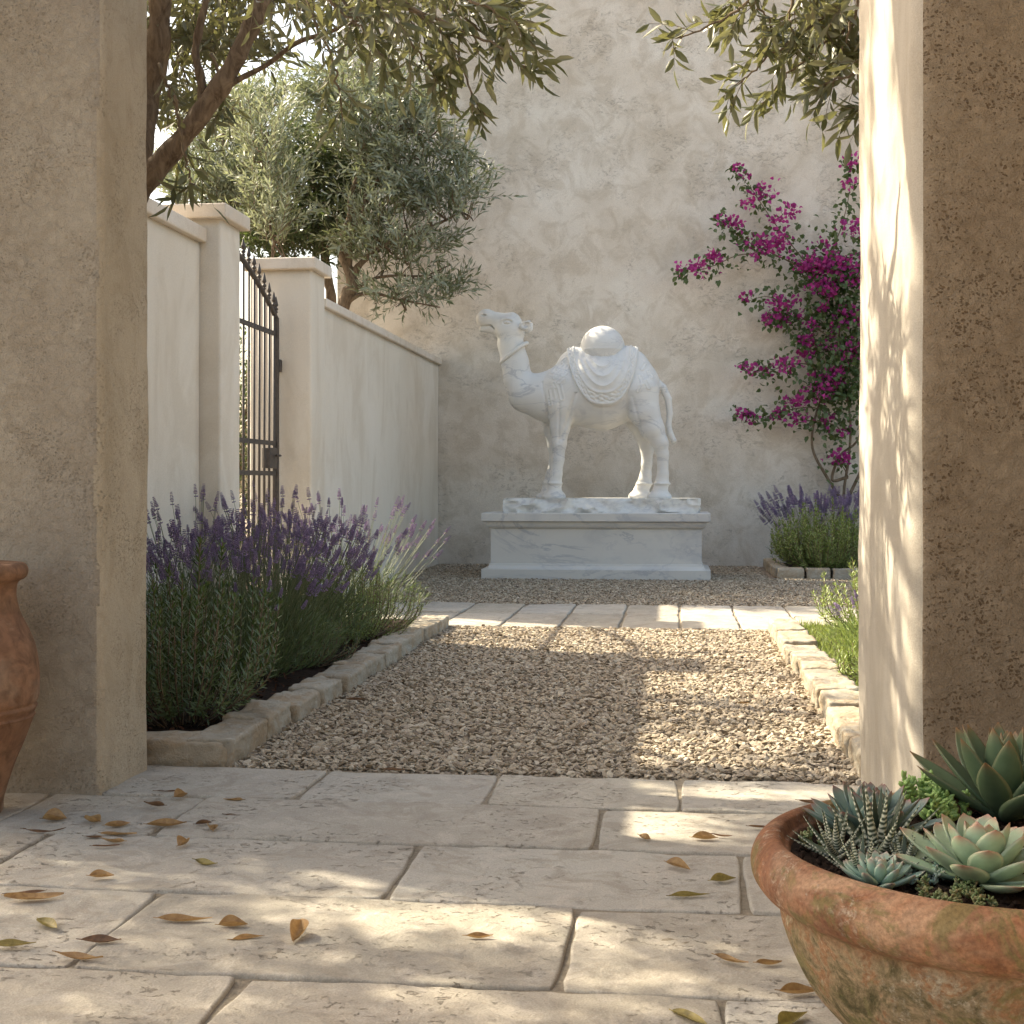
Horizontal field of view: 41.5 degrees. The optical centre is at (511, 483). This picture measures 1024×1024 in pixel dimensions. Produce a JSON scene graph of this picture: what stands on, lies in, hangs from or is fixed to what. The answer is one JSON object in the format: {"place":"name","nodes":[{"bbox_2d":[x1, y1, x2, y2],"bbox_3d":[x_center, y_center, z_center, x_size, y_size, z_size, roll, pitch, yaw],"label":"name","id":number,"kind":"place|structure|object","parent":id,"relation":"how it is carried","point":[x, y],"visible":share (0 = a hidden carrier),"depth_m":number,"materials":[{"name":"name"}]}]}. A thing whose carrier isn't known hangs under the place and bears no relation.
{"place":"outdoors","nodes":[
{"label":"outdoors","id":0,"kind":"place"},
{"bbox_2d":[147,0,336,492],"label":"sky","id":1,"kind":"structure","parent":0,"point":[311,49],"materials":[{"name":"white"}]},
{"bbox_2d":[239,493,246,535],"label":"ground","id":2,"kind":"structure","parent":0,"point":[240,510],"depth_m":59.40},
{"bbox_2d":[146,198,206,646],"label":"garden wall","id":3,"kind":"structure","parent":2,"relation":"on","point":[175,239],"depth_m":8.32,"materials":[{"name":"paint"}]},
{"bbox_2d":[162,203,249,621],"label":"gate pillar","id":4,"kind":"structure","parent":2,"relation":"on","point":[219,366],"depth_m":8.81,"materials":[{"name":"paint"}]},
{"bbox_2d":[245,257,331,599],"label":"gate pillar","id":5,"kind":"structure","parent":2,"relation":"on","point":[297,285],"depth_m":10.93,"materials":[{"name":"paint"}]},
{"bbox_2d":[239,238,281,600],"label":"iron gate","id":6,"kind":"structure","parent":5,"relation":"attached to","point":[270,457],"depth_m":10.43,"materials":[{"name":"metal"}]},
{"bbox_2d":[146,0,573,224],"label":"olive tree","id":7,"kind":"object","parent":2,"relation":"on","point":[197,38],"visible":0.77,"depth_m":4.92,"materials":[{"name":"green plant"}]},
{"bbox_2d":[324,298,441,595],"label":"garden wall","id":8,"kind":"structure","parent":2,"relation":"on","point":[381,410],"depth_m":13.60,"materials":[{"name":"paint"}]},
{"bbox_2d":[337,0,860,566],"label":"house wall","id":9,"kind":"structure","parent":2,"relation":"on","point":[621,156],"depth_m":16.64,"materials":[{"name":"paint"}]},
{"bbox_2d":[146,617,407,730],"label":"soil","id":10,"kind":"structure","parent":0,"point":[306,672],"depth_m":6.55,"materials":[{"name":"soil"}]},
{"bbox_2d":[146,582,176,676],"bbox_3d":[-1.849,0.575,5.516,0.862,0.797,0.870,0,0,7],"label":"rosemary","id":11,"kind":"object","parent":10,"relation":"on","point":[147,630],"visible":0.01,"depth_m":5.62,"materials":[{"name":"green plant"}]},
{"bbox_2d":[146,520,253,693],"bbox_3d":[-1.680,0.567,6.333,0.874,0.809,0.971,0,0,7],"label":"lavender","id":12,"kind":"object","parent":10,"relation":"on","point":[186,553],"visible":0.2,"depth_m":6.31,"materials":[{"name":"green plant"}]},
{"bbox_2d":[146,484,277,652],"bbox_3d":[-1.746,0.486,7.434,0.940,0.970,0.885,0,0,-18],"label":"lavender","id":13,"kind":"object","parent":10,"relation":"on","point":[198,518],"visible":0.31,"depth_m":7.41,"materials":[{"name":"purple plant"}]},
{"bbox_2d":[146,534,284,728],"bbox_3d":[-1.355,0.590,5.497,0.959,0.768,0.961,0,0,7],"label":"rosemary","id":14,"kind":"object","parent":10,"relation":"on","point":[176,696],"visible":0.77,"depth_m":5.39,"materials":[{"name":"green plant"}]},
{"bbox_2d":[146,500,365,681],"bbox_3d":[-1.271,0.527,6.696,1.132,0.888,1.130,0,0,7],"label":"lavender","id":15,"kind":"object","parent":10,"relation":"on","point":[302,568],"visible":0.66,"depth_m":6.63,"materials":[{"name":"green plant"}]},
{"bbox_2d":[193,480,346,624],"bbox_3d":[-1.545,0.474,8.659,0.936,0.993,0.982,0,0,28],"label":"lavender","id":16,"kind":"object","parent":10,"relation":"on","point":[223,503],"visible":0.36,"depth_m":8.58,"materials":[{"name":"purple plant"}]},
{"bbox_2d":[219,507,391,652],"bbox_3d":[-1.190,0.554,7.608,0.948,0.835,1.140,0,0,7],"label":"lavender","id":17,"kind":"object","parent":10,"relation":"on","point":[337,602],"visible":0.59,"depth_m":7.54,"materials":[{"name":"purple plant"}]},
{"bbox_2d":[265,618,361,669],"bbox_3d":[-1.118,0.838,7.213,0.562,0.294,0.641,0,0,-23],"label":"rosemary","id":18,"kind":"object","parent":10,"relation":"on","point":[328,656],"visible":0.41,"depth_m":7.12,"materials":[{"name":"green plant"}]},
{"bbox_2d":[246,487,450,629],"bbox_3d":[-1.047,0.498,8.966,1.280,0.946,1.360,0,0,7],"label":"lavender","id":19,"kind":"object","parent":10,"relation":"on","point":[388,540],"visible":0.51,"depth_m":8.96,"materials":[{"name":"green plant"}]},
{"bbox_2d":[282,564,423,642],"bbox_3d":[-0.972,0.734,8.329,0.838,0.480,0.908,0,0,7],"label":"rosemary","id":20,"kind":"object","parent":10,"relation":"on","point":[370,632],"visible":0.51,"depth_m":8.30,"materials":[{"name":"green plant"}]},
{"bbox_2d":[0,765,859,1023],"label":"paving","id":21,"kind":"structure","parent":0,"point":[518,868],"depth_m":3.22,"materials":[{"name":"stone"}]},
{"bbox_2d":[0,939,35,945],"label":"fallen leaf","id":22,"kind":"object","parent":21,"relation":"on","point":[10,942],"visible":1,"depth_m":2.92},
{"bbox_2d":[0,560,39,811],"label":"clay jar","id":23,"kind":"object","parent":21,"relation":"on","point":[19,677],"visible":1,"depth_m":4.03,"materials":[{"name":"ceramic"}]},
{"bbox_2d":[1,892,63,899],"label":"fallen leaf","id":24,"kind":"object","parent":21,"relation":"on","point":[24,896],"visible":1,"depth_m":3.24,"materials":[{"name":"plant"}]},
{"bbox_2d":[36,917,56,927],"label":"fallen leaf","id":25,"kind":"object","parent":21,"relation":"on","point":[48,922],"visible":1,"depth_m":3.05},
{"bbox_2d":[39,808,66,819],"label":"fallen leaf","id":26,"kind":"object","parent":21,"relation":"on","point":[54,814],"visible":1,"depth_m":4.00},
{"bbox_2d":[0,0,148,795],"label":"stucco pier","id":27,"kind":"structure","parent":21,"relation":"on","point":[74,430],"depth_m":4.37,"materials":[{"name":"paint"}]},
{"bbox_2d":[52,950,102,959],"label":"fallen leaf","id":28,"kind":"object","parent":21,"relation":"on","point":[78,955],"visible":1,"depth_m":2.84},
{"bbox_2d":[76,934,120,942],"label":"fallen leaf","id":29,"kind":"object","parent":21,"relation":"on","point":[99,938],"visible":1,"depth_m":2.94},
{"bbox_2d":[87,869,113,876],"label":"fallen leaf","id":30,"kind":"object","parent":21,"relation":"on","point":[99,873],"visible":1,"depth_m":3.42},
{"bbox_2d":[143,818,186,825],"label":"fallen leaf","id":31,"kind":"object","parent":21,"relation":"on","point":[165,822],"visible":1,"depth_m":3.94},
{"bbox_2d":[153,913,211,920],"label":"fallen leaf","id":32,"kind":"object","parent":21,"relation":"on","point":[175,917],"visible":1,"depth_m":3.08,"materials":[{"name":"plant"}]},
{"bbox_2d":[215,914,247,925],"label":"fallen leaf","id":33,"kind":"object","parent":21,"relation":"on","point":[230,920],"visible":1,"depth_m":3.04,"materials":[{"name":"plant"}]},
{"bbox_2d":[227,934,263,939],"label":"fallen leaf","id":34,"kind":"object","parent":21,"relation":"on","point":[243,936],"visible":1,"depth_m":2.96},
{"bbox_2d":[290,918,308,941],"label":"fallen leaf","id":35,"kind":"object","parent":21,"relation":"on","point":[298,927],"visible":1,"depth_m":2.98,"materials":[{"name":"plant"}]},
{"bbox_2d":[665,857,689,869],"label":"fallen leaf","id":36,"kind":"object","parent":21,"relation":"on","point":[677,862],"visible":1,"depth_m":3.52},
{"bbox_2d":[666,891,709,896],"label":"fallen leaf","id":37,"kind":"object","parent":21,"relation":"on","point":[684,893],"visible":1,"depth_m":3.26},
{"bbox_2d":[669,1008,706,1023],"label":"fallen leaf","id":38,"kind":"object","parent":21,"relation":"on","point":[690,1015],"visible":1,"depth_m":2.52,"materials":[{"name":"plant"}]},
{"bbox_2d":[692,831,717,838],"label":"fallen leaf","id":39,"kind":"object","parent":21,"relation":"on","point":[703,835],"visible":1,"depth_m":3.79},
{"bbox_2d":[708,873,735,880],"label":"fallen leaf","id":40,"kind":"object","parent":21,"relation":"on","point":[719,877],"visible":1,"depth_m":3.39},
{"bbox_2d":[711,953,748,962],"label":"fallen leaf","id":41,"kind":"object","parent":21,"relation":"on","point":[727,957],"visible":1,"depth_m":2.82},
{"bbox_2d":[754,959,781,964],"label":"fallen leaf","id":42,"kind":"object","parent":21,"relation":"on","point":[766,961],"visible":1,"depth_m":2.80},
{"bbox_2d":[776,1011,806,1023],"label":"fallen leaf","id":43,"kind":"object","parent":21,"relation":"on","point":[786,1017],"visible":1,"depth_m":2.50,"materials":[{"name":"plant"}]},
{"bbox_2d":[775,982,813,993],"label":"fallen leaf","id":44,"kind":"object","parent":21,"relation":"on","point":[794,988],"visible":0.8,"depth_m":2.64,"materials":[{"name":"plant"}]},
{"bbox_2d":[751,792,1023,1023],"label":"planter bowl","id":45,"kind":"object","parent":21,"relation":"on","point":[865,953],"visible":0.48,"depth_m":1.92,"materials":[{"name":"ceramic"}]},
{"bbox_2d":[798,827,832,846],"bbox_3d":[0.515,0.593,2.257,0.069,0.032,0.070,0,0,7],"label":"sedum","id":46,"kind":"object","parent":45,"relation":"on","point":[808,834],"visible":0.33,"depth_m":2.25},
{"bbox_2d":[788,805,883,860],"bbox_3d":[0.531,0.567,2.186,0.175,0.086,0.159,0,0,7],"label":"haworthia","id":47,"kind":"object","parent":45,"relation":"on","point":[830,842],"visible":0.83,"depth_m":2.18,"materials":[{"name":"plant"}]},
{"bbox_2d":[819,833,894,875],"bbox_3d":[0.536,0.574,2.092,0.115,0.073,0.128,0,0,-43],"label":"haworthia","id":48,"kind":"object","parent":45,"relation":"on","point":[853,857],"visible":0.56,"depth_m":2.08,"materials":[{"name":"plant"}]},
{"bbox_2d":[839,850,924,889],"bbox_3d":[0.557,0.585,2.049,0.112,0.049,0.124,0,0,-28],"label":"echeveria","id":49,"kind":"object","parent":45,"relation":"on","point":[890,873],"visible":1,"depth_m":2.03,"materials":[{"name":"plant"}]},
{"bbox_2d":[829,782,939,855],"bbox_3d":[0.593,0.544,2.191,0.151,0.132,0.165,0,0,-41],"label":"haworthia","id":50,"kind":"object","parent":45,"relation":"on","point":[875,825],"visible":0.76,"depth_m":2.17,"materials":[{"name":"plant"}]},
{"bbox_2d":[866,829,936,870],"bbox_3d":[0.617,0.574,2.134,0.115,0.071,0.134,0,0,-40],"label":"haworthia","id":51,"kind":"object","parent":45,"relation":"on","point":[900,849],"visible":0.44,"depth_m":2.12,"materials":[{"name":"plant"}]},
{"bbox_2d":[904,862,946,884],"bbox_3d":[0.625,0.593,2.059,0.068,0.031,0.090,0,0,35],"label":"sedum","id":52,"kind":"object","parent":45,"relation":"on","point":[934,879],"visible":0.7,"depth_m":2.05,"materials":[{"name":"plant"}]},
{"bbox_2d":[898,769,971,820],"bbox_3d":[0.761,0.563,2.460,0.128,0.088,0.137,0,0,-27],"label":"sedum","id":53,"kind":"object","parent":45,"relation":"on","point":[943,800],"visible":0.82,"depth_m":2.43,"materials":[{"name":"plant"}]},
{"bbox_2d":[915,873,998,906],"bbox_3d":[0.646,0.593,1.971,0.108,0.031,0.115,0,0,7],"label":"sedum","id":54,"kind":"object","parent":45,"relation":"on","point":[956,892],"visible":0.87,"depth_m":1.97,"materials":[{"name":"plant"}]},
{"bbox_2d":[896,813,1023,892],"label":"echeveria","id":55,"kind":"object","parent":45,"relation":"on","point":[986,852],"visible":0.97,"depth_m":2.02,"materials":[{"name":"plant"}]},
{"bbox_2d":[910,722,1023,822],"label":"agave","id":56,"kind":"object","parent":45,"relation":"on","point":[989,776],"visible":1,"depth_m":2.41,"materials":[{"name":"plant"}]},
{"bbox_2d":[229,624,860,784],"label":"gravel","id":57,"kind":"structure","parent":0,"point":[737,660],"depth_m":5.88,"materials":[{"name":"gravel"}]},
{"bbox_2d":[147,730,234,766],"bbox_3d":[-1.295,0.963,4.895,0.604,0.123,0.215,0,0,7],"label":"edging stone","id":58,"kind":"object","parent":57,"relation":"on","point":[170,748],"visible":0.32,"depth_m":4.79,"materials":[{"name":"stone"}]},
{"bbox_2d":[186,718,267,766],"bbox_3d":[-1.050,0.963,5.010,0.197,0.129,0.454,0,0,6],"label":"edging stone","id":59,"kind":"object","parent":57,"relation":"on","point":[245,739],"visible":0.73,"depth_m":4.94,"materials":[{"name":"stone"}]},
{"bbox_2d":[222,699,291,741],"bbox_3d":[-1.019,0.965,5.443,0.199,0.140,0.401,0,0,4],"label":"edging stone","id":60,"kind":"object","parent":57,"relation":"on","point":[276,716],"visible":0.5,"depth_m":5.41,"materials":[{"name":"stone"}]},
{"bbox_2d":[267,688,320,722],"bbox_3d":[-0.961,0.968,5.849,0.190,0.115,0.411,0,0,5],"label":"edging stone","id":61,"kind":"object","parent":57,"relation":"on","point":[304,701],"visible":0.49,"depth_m":5.84,"materials":[{"name":"stone"}]},
{"bbox_2d":[288,675,341,704],"bbox_3d":[-0.904,0.966,6.247,0.187,0.116,0.380,0,0,6],"label":"edging stone","id":62,"kind":"object","parent":57,"relation":"on","point":[328,689],"visible":0.62,"depth_m":6.17,"materials":[{"name":"stone"}]},
{"bbox_2d":[312,663,365,692],"bbox_3d":[-0.846,0.973,6.651,0.193,0.123,0.445,0,0,5],"label":"edging stone","id":63,"kind":"object","parent":57,"relation":"on","point":[351,676],"visible":0.61,"depth_m":6.61,"materials":[{"name":"stone"}]},
{"bbox_2d":[332,653,385,677],"bbox_3d":[-0.798,0.967,7.096,0.197,0.124,0.450,0,0,9],"label":"edging stone","id":64,"kind":"object","parent":57,"relation":"on","point":[374,663],"visible":0.48,"depth_m":7.04,"materials":[{"name":"stone"}]},
{"bbox_2d":[356,643,401,668],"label":"edging stone","id":65,"kind":"object","parent":57,"relation":"on","point":[392,653],"visible":0.59,"depth_m":7.46,"materials":[{"name":"stone"}]},
{"bbox_2d":[367,634,416,655],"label":"edging stone","id":66,"kind":"object","parent":57,"relation":"on","point":[408,642],"visible":0.5,"depth_m":7.96,"materials":[{"name":"stone"}]},
{"bbox_2d":[387,627,423,644],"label":"edging stone","id":67,"kind":"object","parent":57,"relation":"on","point":[417,632],"visible":0.38,"depth_m":8.36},
{"bbox_2d":[402,620,438,640],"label":"edging stone","id":68,"kind":"object","parent":57,"relation":"on","point":[430,628],"visible":0.43,"depth_m":8.78,"materials":[{"name":"stone"}]},
{"bbox_2d":[419,615,449,632],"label":"edging stone","id":69,"kind":"object","parent":57,"relation":"on","point":[442,621],"visible":0.47,"depth_m":9.21,"materials":[{"name":"stone"}]},
{"bbox_2d":[768,617,796,633],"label":"edging stone","id":70,"kind":"object","parent":57,"relation":"on","point":[774,620],"visible":0.34,"depth_m":9.02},
{"bbox_2d":[770,621,804,640],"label":"edging stone","id":71,"kind":"object","parent":57,"relation":"on","point":[790,625],"visible":0.43,"depth_m":8.56,"materials":[{"name":"stone"}]},
{"bbox_2d":[776,630,808,647],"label":"edging stone","id":72,"kind":"object","parent":57,"relation":"on","point":[791,632],"visible":0.35,"depth_m":8.31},
{"bbox_2d":[779,634,817,654],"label":"edging stone","id":73,"kind":"object","parent":57,"relation":"on","point":[797,639],"visible":0.46,"depth_m":7.83,"materials":[{"name":"stone"}]},
{"bbox_2d":[782,644,820,664],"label":"edging stone","id":74,"kind":"object","parent":57,"relation":"on","point":[788,649],"visible":0.43,"depth_m":7.54,"materials":[{"name":"stone"}]},
{"bbox_2d":[790,650,830,672],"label":"edging stone","id":75,"kind":"object","parent":57,"relation":"on","point":[795,656],"visible":0.43,"depth_m":7.20,"materials":[{"name":"stone"}]},
{"bbox_2d":[798,658,843,682],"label":"edging stone","id":76,"kind":"object","parent":57,"relation":"on","point":[813,663],"visible":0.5,"depth_m":6.81,"materials":[{"name":"stone"}]},
{"bbox_2d":[802,669,849,694],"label":"edging stone","id":77,"kind":"object","parent":57,"relation":"on","point":[808,674],"visible":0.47,"depth_m":6.54,"materials":[{"name":"stone"}]},
{"bbox_2d":[809,677,858,708],"bbox_3d":[1.463,0.962,6.150,0.203,0.134,0.356,0,0,7],"label":"edging stone","id":78,"kind":"object","parent":57,"relation":"on","point":[817,685],"visible":0.48,"depth_m":6.09,"materials":[{"name":"stone"}]},
{"bbox_2d":[818,689,858,717],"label":"edging stone","id":79,"kind":"object","parent":57,"relation":"on","point":[836,697],"visible":0.34,"depth_m":5.75,"materials":[{"name":"stone"}]},
{"bbox_2d":[826,706,858,737],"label":"edging stone","id":80,"kind":"object","parent":57,"relation":"on","point":[847,713],"visible":0.29,"depth_m":5.39,"materials":[{"name":"stone"}]},
{"bbox_2d":[833,720,859,757],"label":"edging stone","id":81,"kind":"object","parent":57,"relation":"on","point":[845,731],"visible":0.27,"depth_m":5.04,"materials":[{"name":"stone"}]},
{"bbox_2d":[848,736,860,777],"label":"edging stone","id":82,"kind":"object","parent":57,"relation":"on","point":[854,751],"visible":0.27,"depth_m":4.73,"materials":[{"name":"stone"}]},
{"bbox_2d":[340,602,858,630],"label":"path","id":83,"kind":"structure","parent":0,"point":[611,615],"depth_m":10.27,"materials":[{"name":"stone"}]},
{"bbox_2d":[345,563,857,607],"bbox_3d":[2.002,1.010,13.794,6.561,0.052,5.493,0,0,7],"label":"gravel","id":84,"kind":"structure","parent":0,"point":[443,578],"depth_m":12.77,"materials":[{"name":"gravel"}]},
{"bbox_2d":[481,511,710,580],"bbox_3d":[0.927,0.671,14.655,2.404,0.718,0.980,0,0,7],"label":"pedestal","id":85,"kind":"object","parent":84,"relation":"on","point":[630,546],"visible":0.98,"depth_m":14.22,"materials":[{"name":"stone"}]},
{"bbox_2d":[476,309,700,512],"bbox_3d":[0.822,-0.803,14.730,2.454,2.230,0.853,0,0,7],"label":"camel statue","id":86,"kind":"object","parent":85,"relation":"on","point":[602,378],"visible":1,"depth_m":14.48,"materials":[{"name":"stone"}]},
{"bbox_2d":[777,567,803,579],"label":"edging stone","id":87,"kind":"object","parent":84,"relation":"on","point":[790,572],"visible":0.84,"depth_m":14.26,"materials":[{"name":"stone"}]},
{"bbox_2d":[805,568,830,579],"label":"edging stone","id":88,"kind":"object","parent":84,"relation":"on","point":[813,573],"visible":0.79,"depth_m":14.23,"materials":[{"name":"stone"}]},
{"bbox_2d":[831,567,857,579],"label":"edging stone","id":89,"kind":"object","parent":84,"relation":"on","point":[839,573],"visible":0.43,"depth_m":14.20,"materials":[{"name":"stone"}]},
{"bbox_2d":[797,618,858,685],"bbox_3d":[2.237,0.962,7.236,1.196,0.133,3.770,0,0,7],"label":"grass","id":90,"kind":"structure","parent":0,"point":[826,646],"depth_m":8.10,"materials":[{"name":"plant"}]},
{"bbox_2d":[636,0,858,167],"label":"olive tree","id":91,"kind":"object","parent":90,"relation":"on","point":[830,20],"visible":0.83,"depth_m":4.97,"materials":[{"name":"green plant"}]},
{"bbox_2d":[810,557,858,632],"bbox_3d":[2.208,0.721,8.682,0.606,0.506,0.646,0,0,-22],"label":"rosemary","id":92,"kind":"object","parent":90,"relation":"on","point":[845,612],"visible":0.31,"depth_m":8.69,"materials":[{"name":"green plant"}]},
{"bbox_2d":[818,590,858,650],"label":"lavender","id":93,"kind":"object","parent":90,"relation":"on","point":[847,628],"visible":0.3,"depth_m":7.72,"materials":[{"name":"green plant"}]},
{"bbox_2d":[834,641,858,681],"bbox_3d":[1.829,0.853,6.421,0.609,0.296,0.626,0,0,7],"label":"rosemary","id":94,"kind":"object","parent":90,"relation":"on","point":[847,655],"visible":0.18,"depth_m":6.48,"materials":[{"name":"green plant"}]},
{"bbox_2d":[802,781,941,837],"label":"succulent plant","id":95,"kind":"object","parent":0,"point":[843,800],"visible":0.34,"depth_m":2.30,"materials":[{"name":"plant"}]},
{"bbox_2d":[858,0,1023,792],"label":"stucco pier","id":96,"kind":"structure","parent":0,"point":[941,441],"depth_m":3.45,"materials":[{"name":"paint"}]},
{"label":"soil","id":97,"kind":"structure","parent":0,"visible":0},
{"bbox_2d":[670,151,860,516],"bbox_3d":[3.403,-1.476,16.055,3.024,4.847,0.630,0,0,7],"label":"bougainvillea","id":98,"kind":"object","parent":97,"relation":"on","point":[834,266],"visible":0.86,"depth_m":16.02,"materials":[{"name":"purple plant"}]},
{"bbox_2d":[753,484,858,559],"bbox_3d":[3.413,0.487,15.464,1.298,0.968,1.298,0,0,7],"label":"lavender","id":99,"kind":"object","parent":97,"relation":"on","point":[792,500],"visible":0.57,"depth_m":15.43,"materials":[{"name":"purple plant"}]},
{"bbox_2d":[769,497,858,571],"bbox_3d":[3.409,0.556,14.803,1.175,0.835,1.170,0,0,7],"label":"rosemary","id":100,"kind":"object","parent":97,"relation":"on","point":[821,549],"visible":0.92,"depth_m":14.62,"materials":[{"name":"green plant"}]},
{"bbox_2d":[813,486,858,567],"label":"lavender","id":101,"kind":"object","parent":97,"relation":"on","point":[847,503],"visible":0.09,"depth_m":15.36,"materials":[{"name":"purple plant"}]},
{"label":"verge","id":102,"kind":"structure","parent":0,"visible":0},
{"bbox_2d":[153,64,305,203],"bbox_3d":[-4.625,-2.749,20.757,3.492,7.606,2.809,0,0,7],"label":"olive tree","id":103,"kind":"object","parent":102,"relation":"on","point":[173,131],"visible":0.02,"depth_m":20.58,"materials":[{"name":"green plant"}]},
{"bbox_2d":[239,326,246,575],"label":"shrub","id":104,"kind":"object","parent":102,"relation":"on","point":[240,435],"visible":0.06,"depth_m":12.83,"materials":[{"name":"green plant"}]},
{"bbox_2d":[154,61,334,232],"bbox_3d":[-2.952,-1.775,14.362,2.244,5.656,1.900,0,0,7],"label":"olive tree","id":105,"kind":"object","parent":102,"relation":"on","point":[224,187],"visible":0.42,"depth_m":13.99,"materials":[{"name":"green plant"}]},
{"bbox_2d":[206,75,329,494],"bbox_3d":[-2.411,-1.567,13.529,1.226,5.238,1.529,0,0,7],"label":"olive tree","id":106,"kind":"object","parent":102,"relation":"on","point":[268,209],"visible":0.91,"depth_m":13.36,"materials":[{"name":"green plant"}]},
{"bbox_2d":[212,93,404,303],"bbox_3d":[-2.505,-1.774,15.829,2.630,5.693,2.334,0,0,7],"label":"olive tree","id":107,"kind":"object","parent":102,"relation":"on","point":[298,238],"visible":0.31,"depth_m":15.27,"materials":[{"name":"green plant"}]},
{"bbox_2d":[269,31,527,325],"bbox_3d":[-1.231,-1.961,14.448,2.912,6.047,2.289,0,0,7],"label":"olive tree","id":108,"kind":"object","parent":102,"relation":"on","point":[392,176],"visible":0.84,"depth_m":14.14,"materials":[{"name":"green plant"}]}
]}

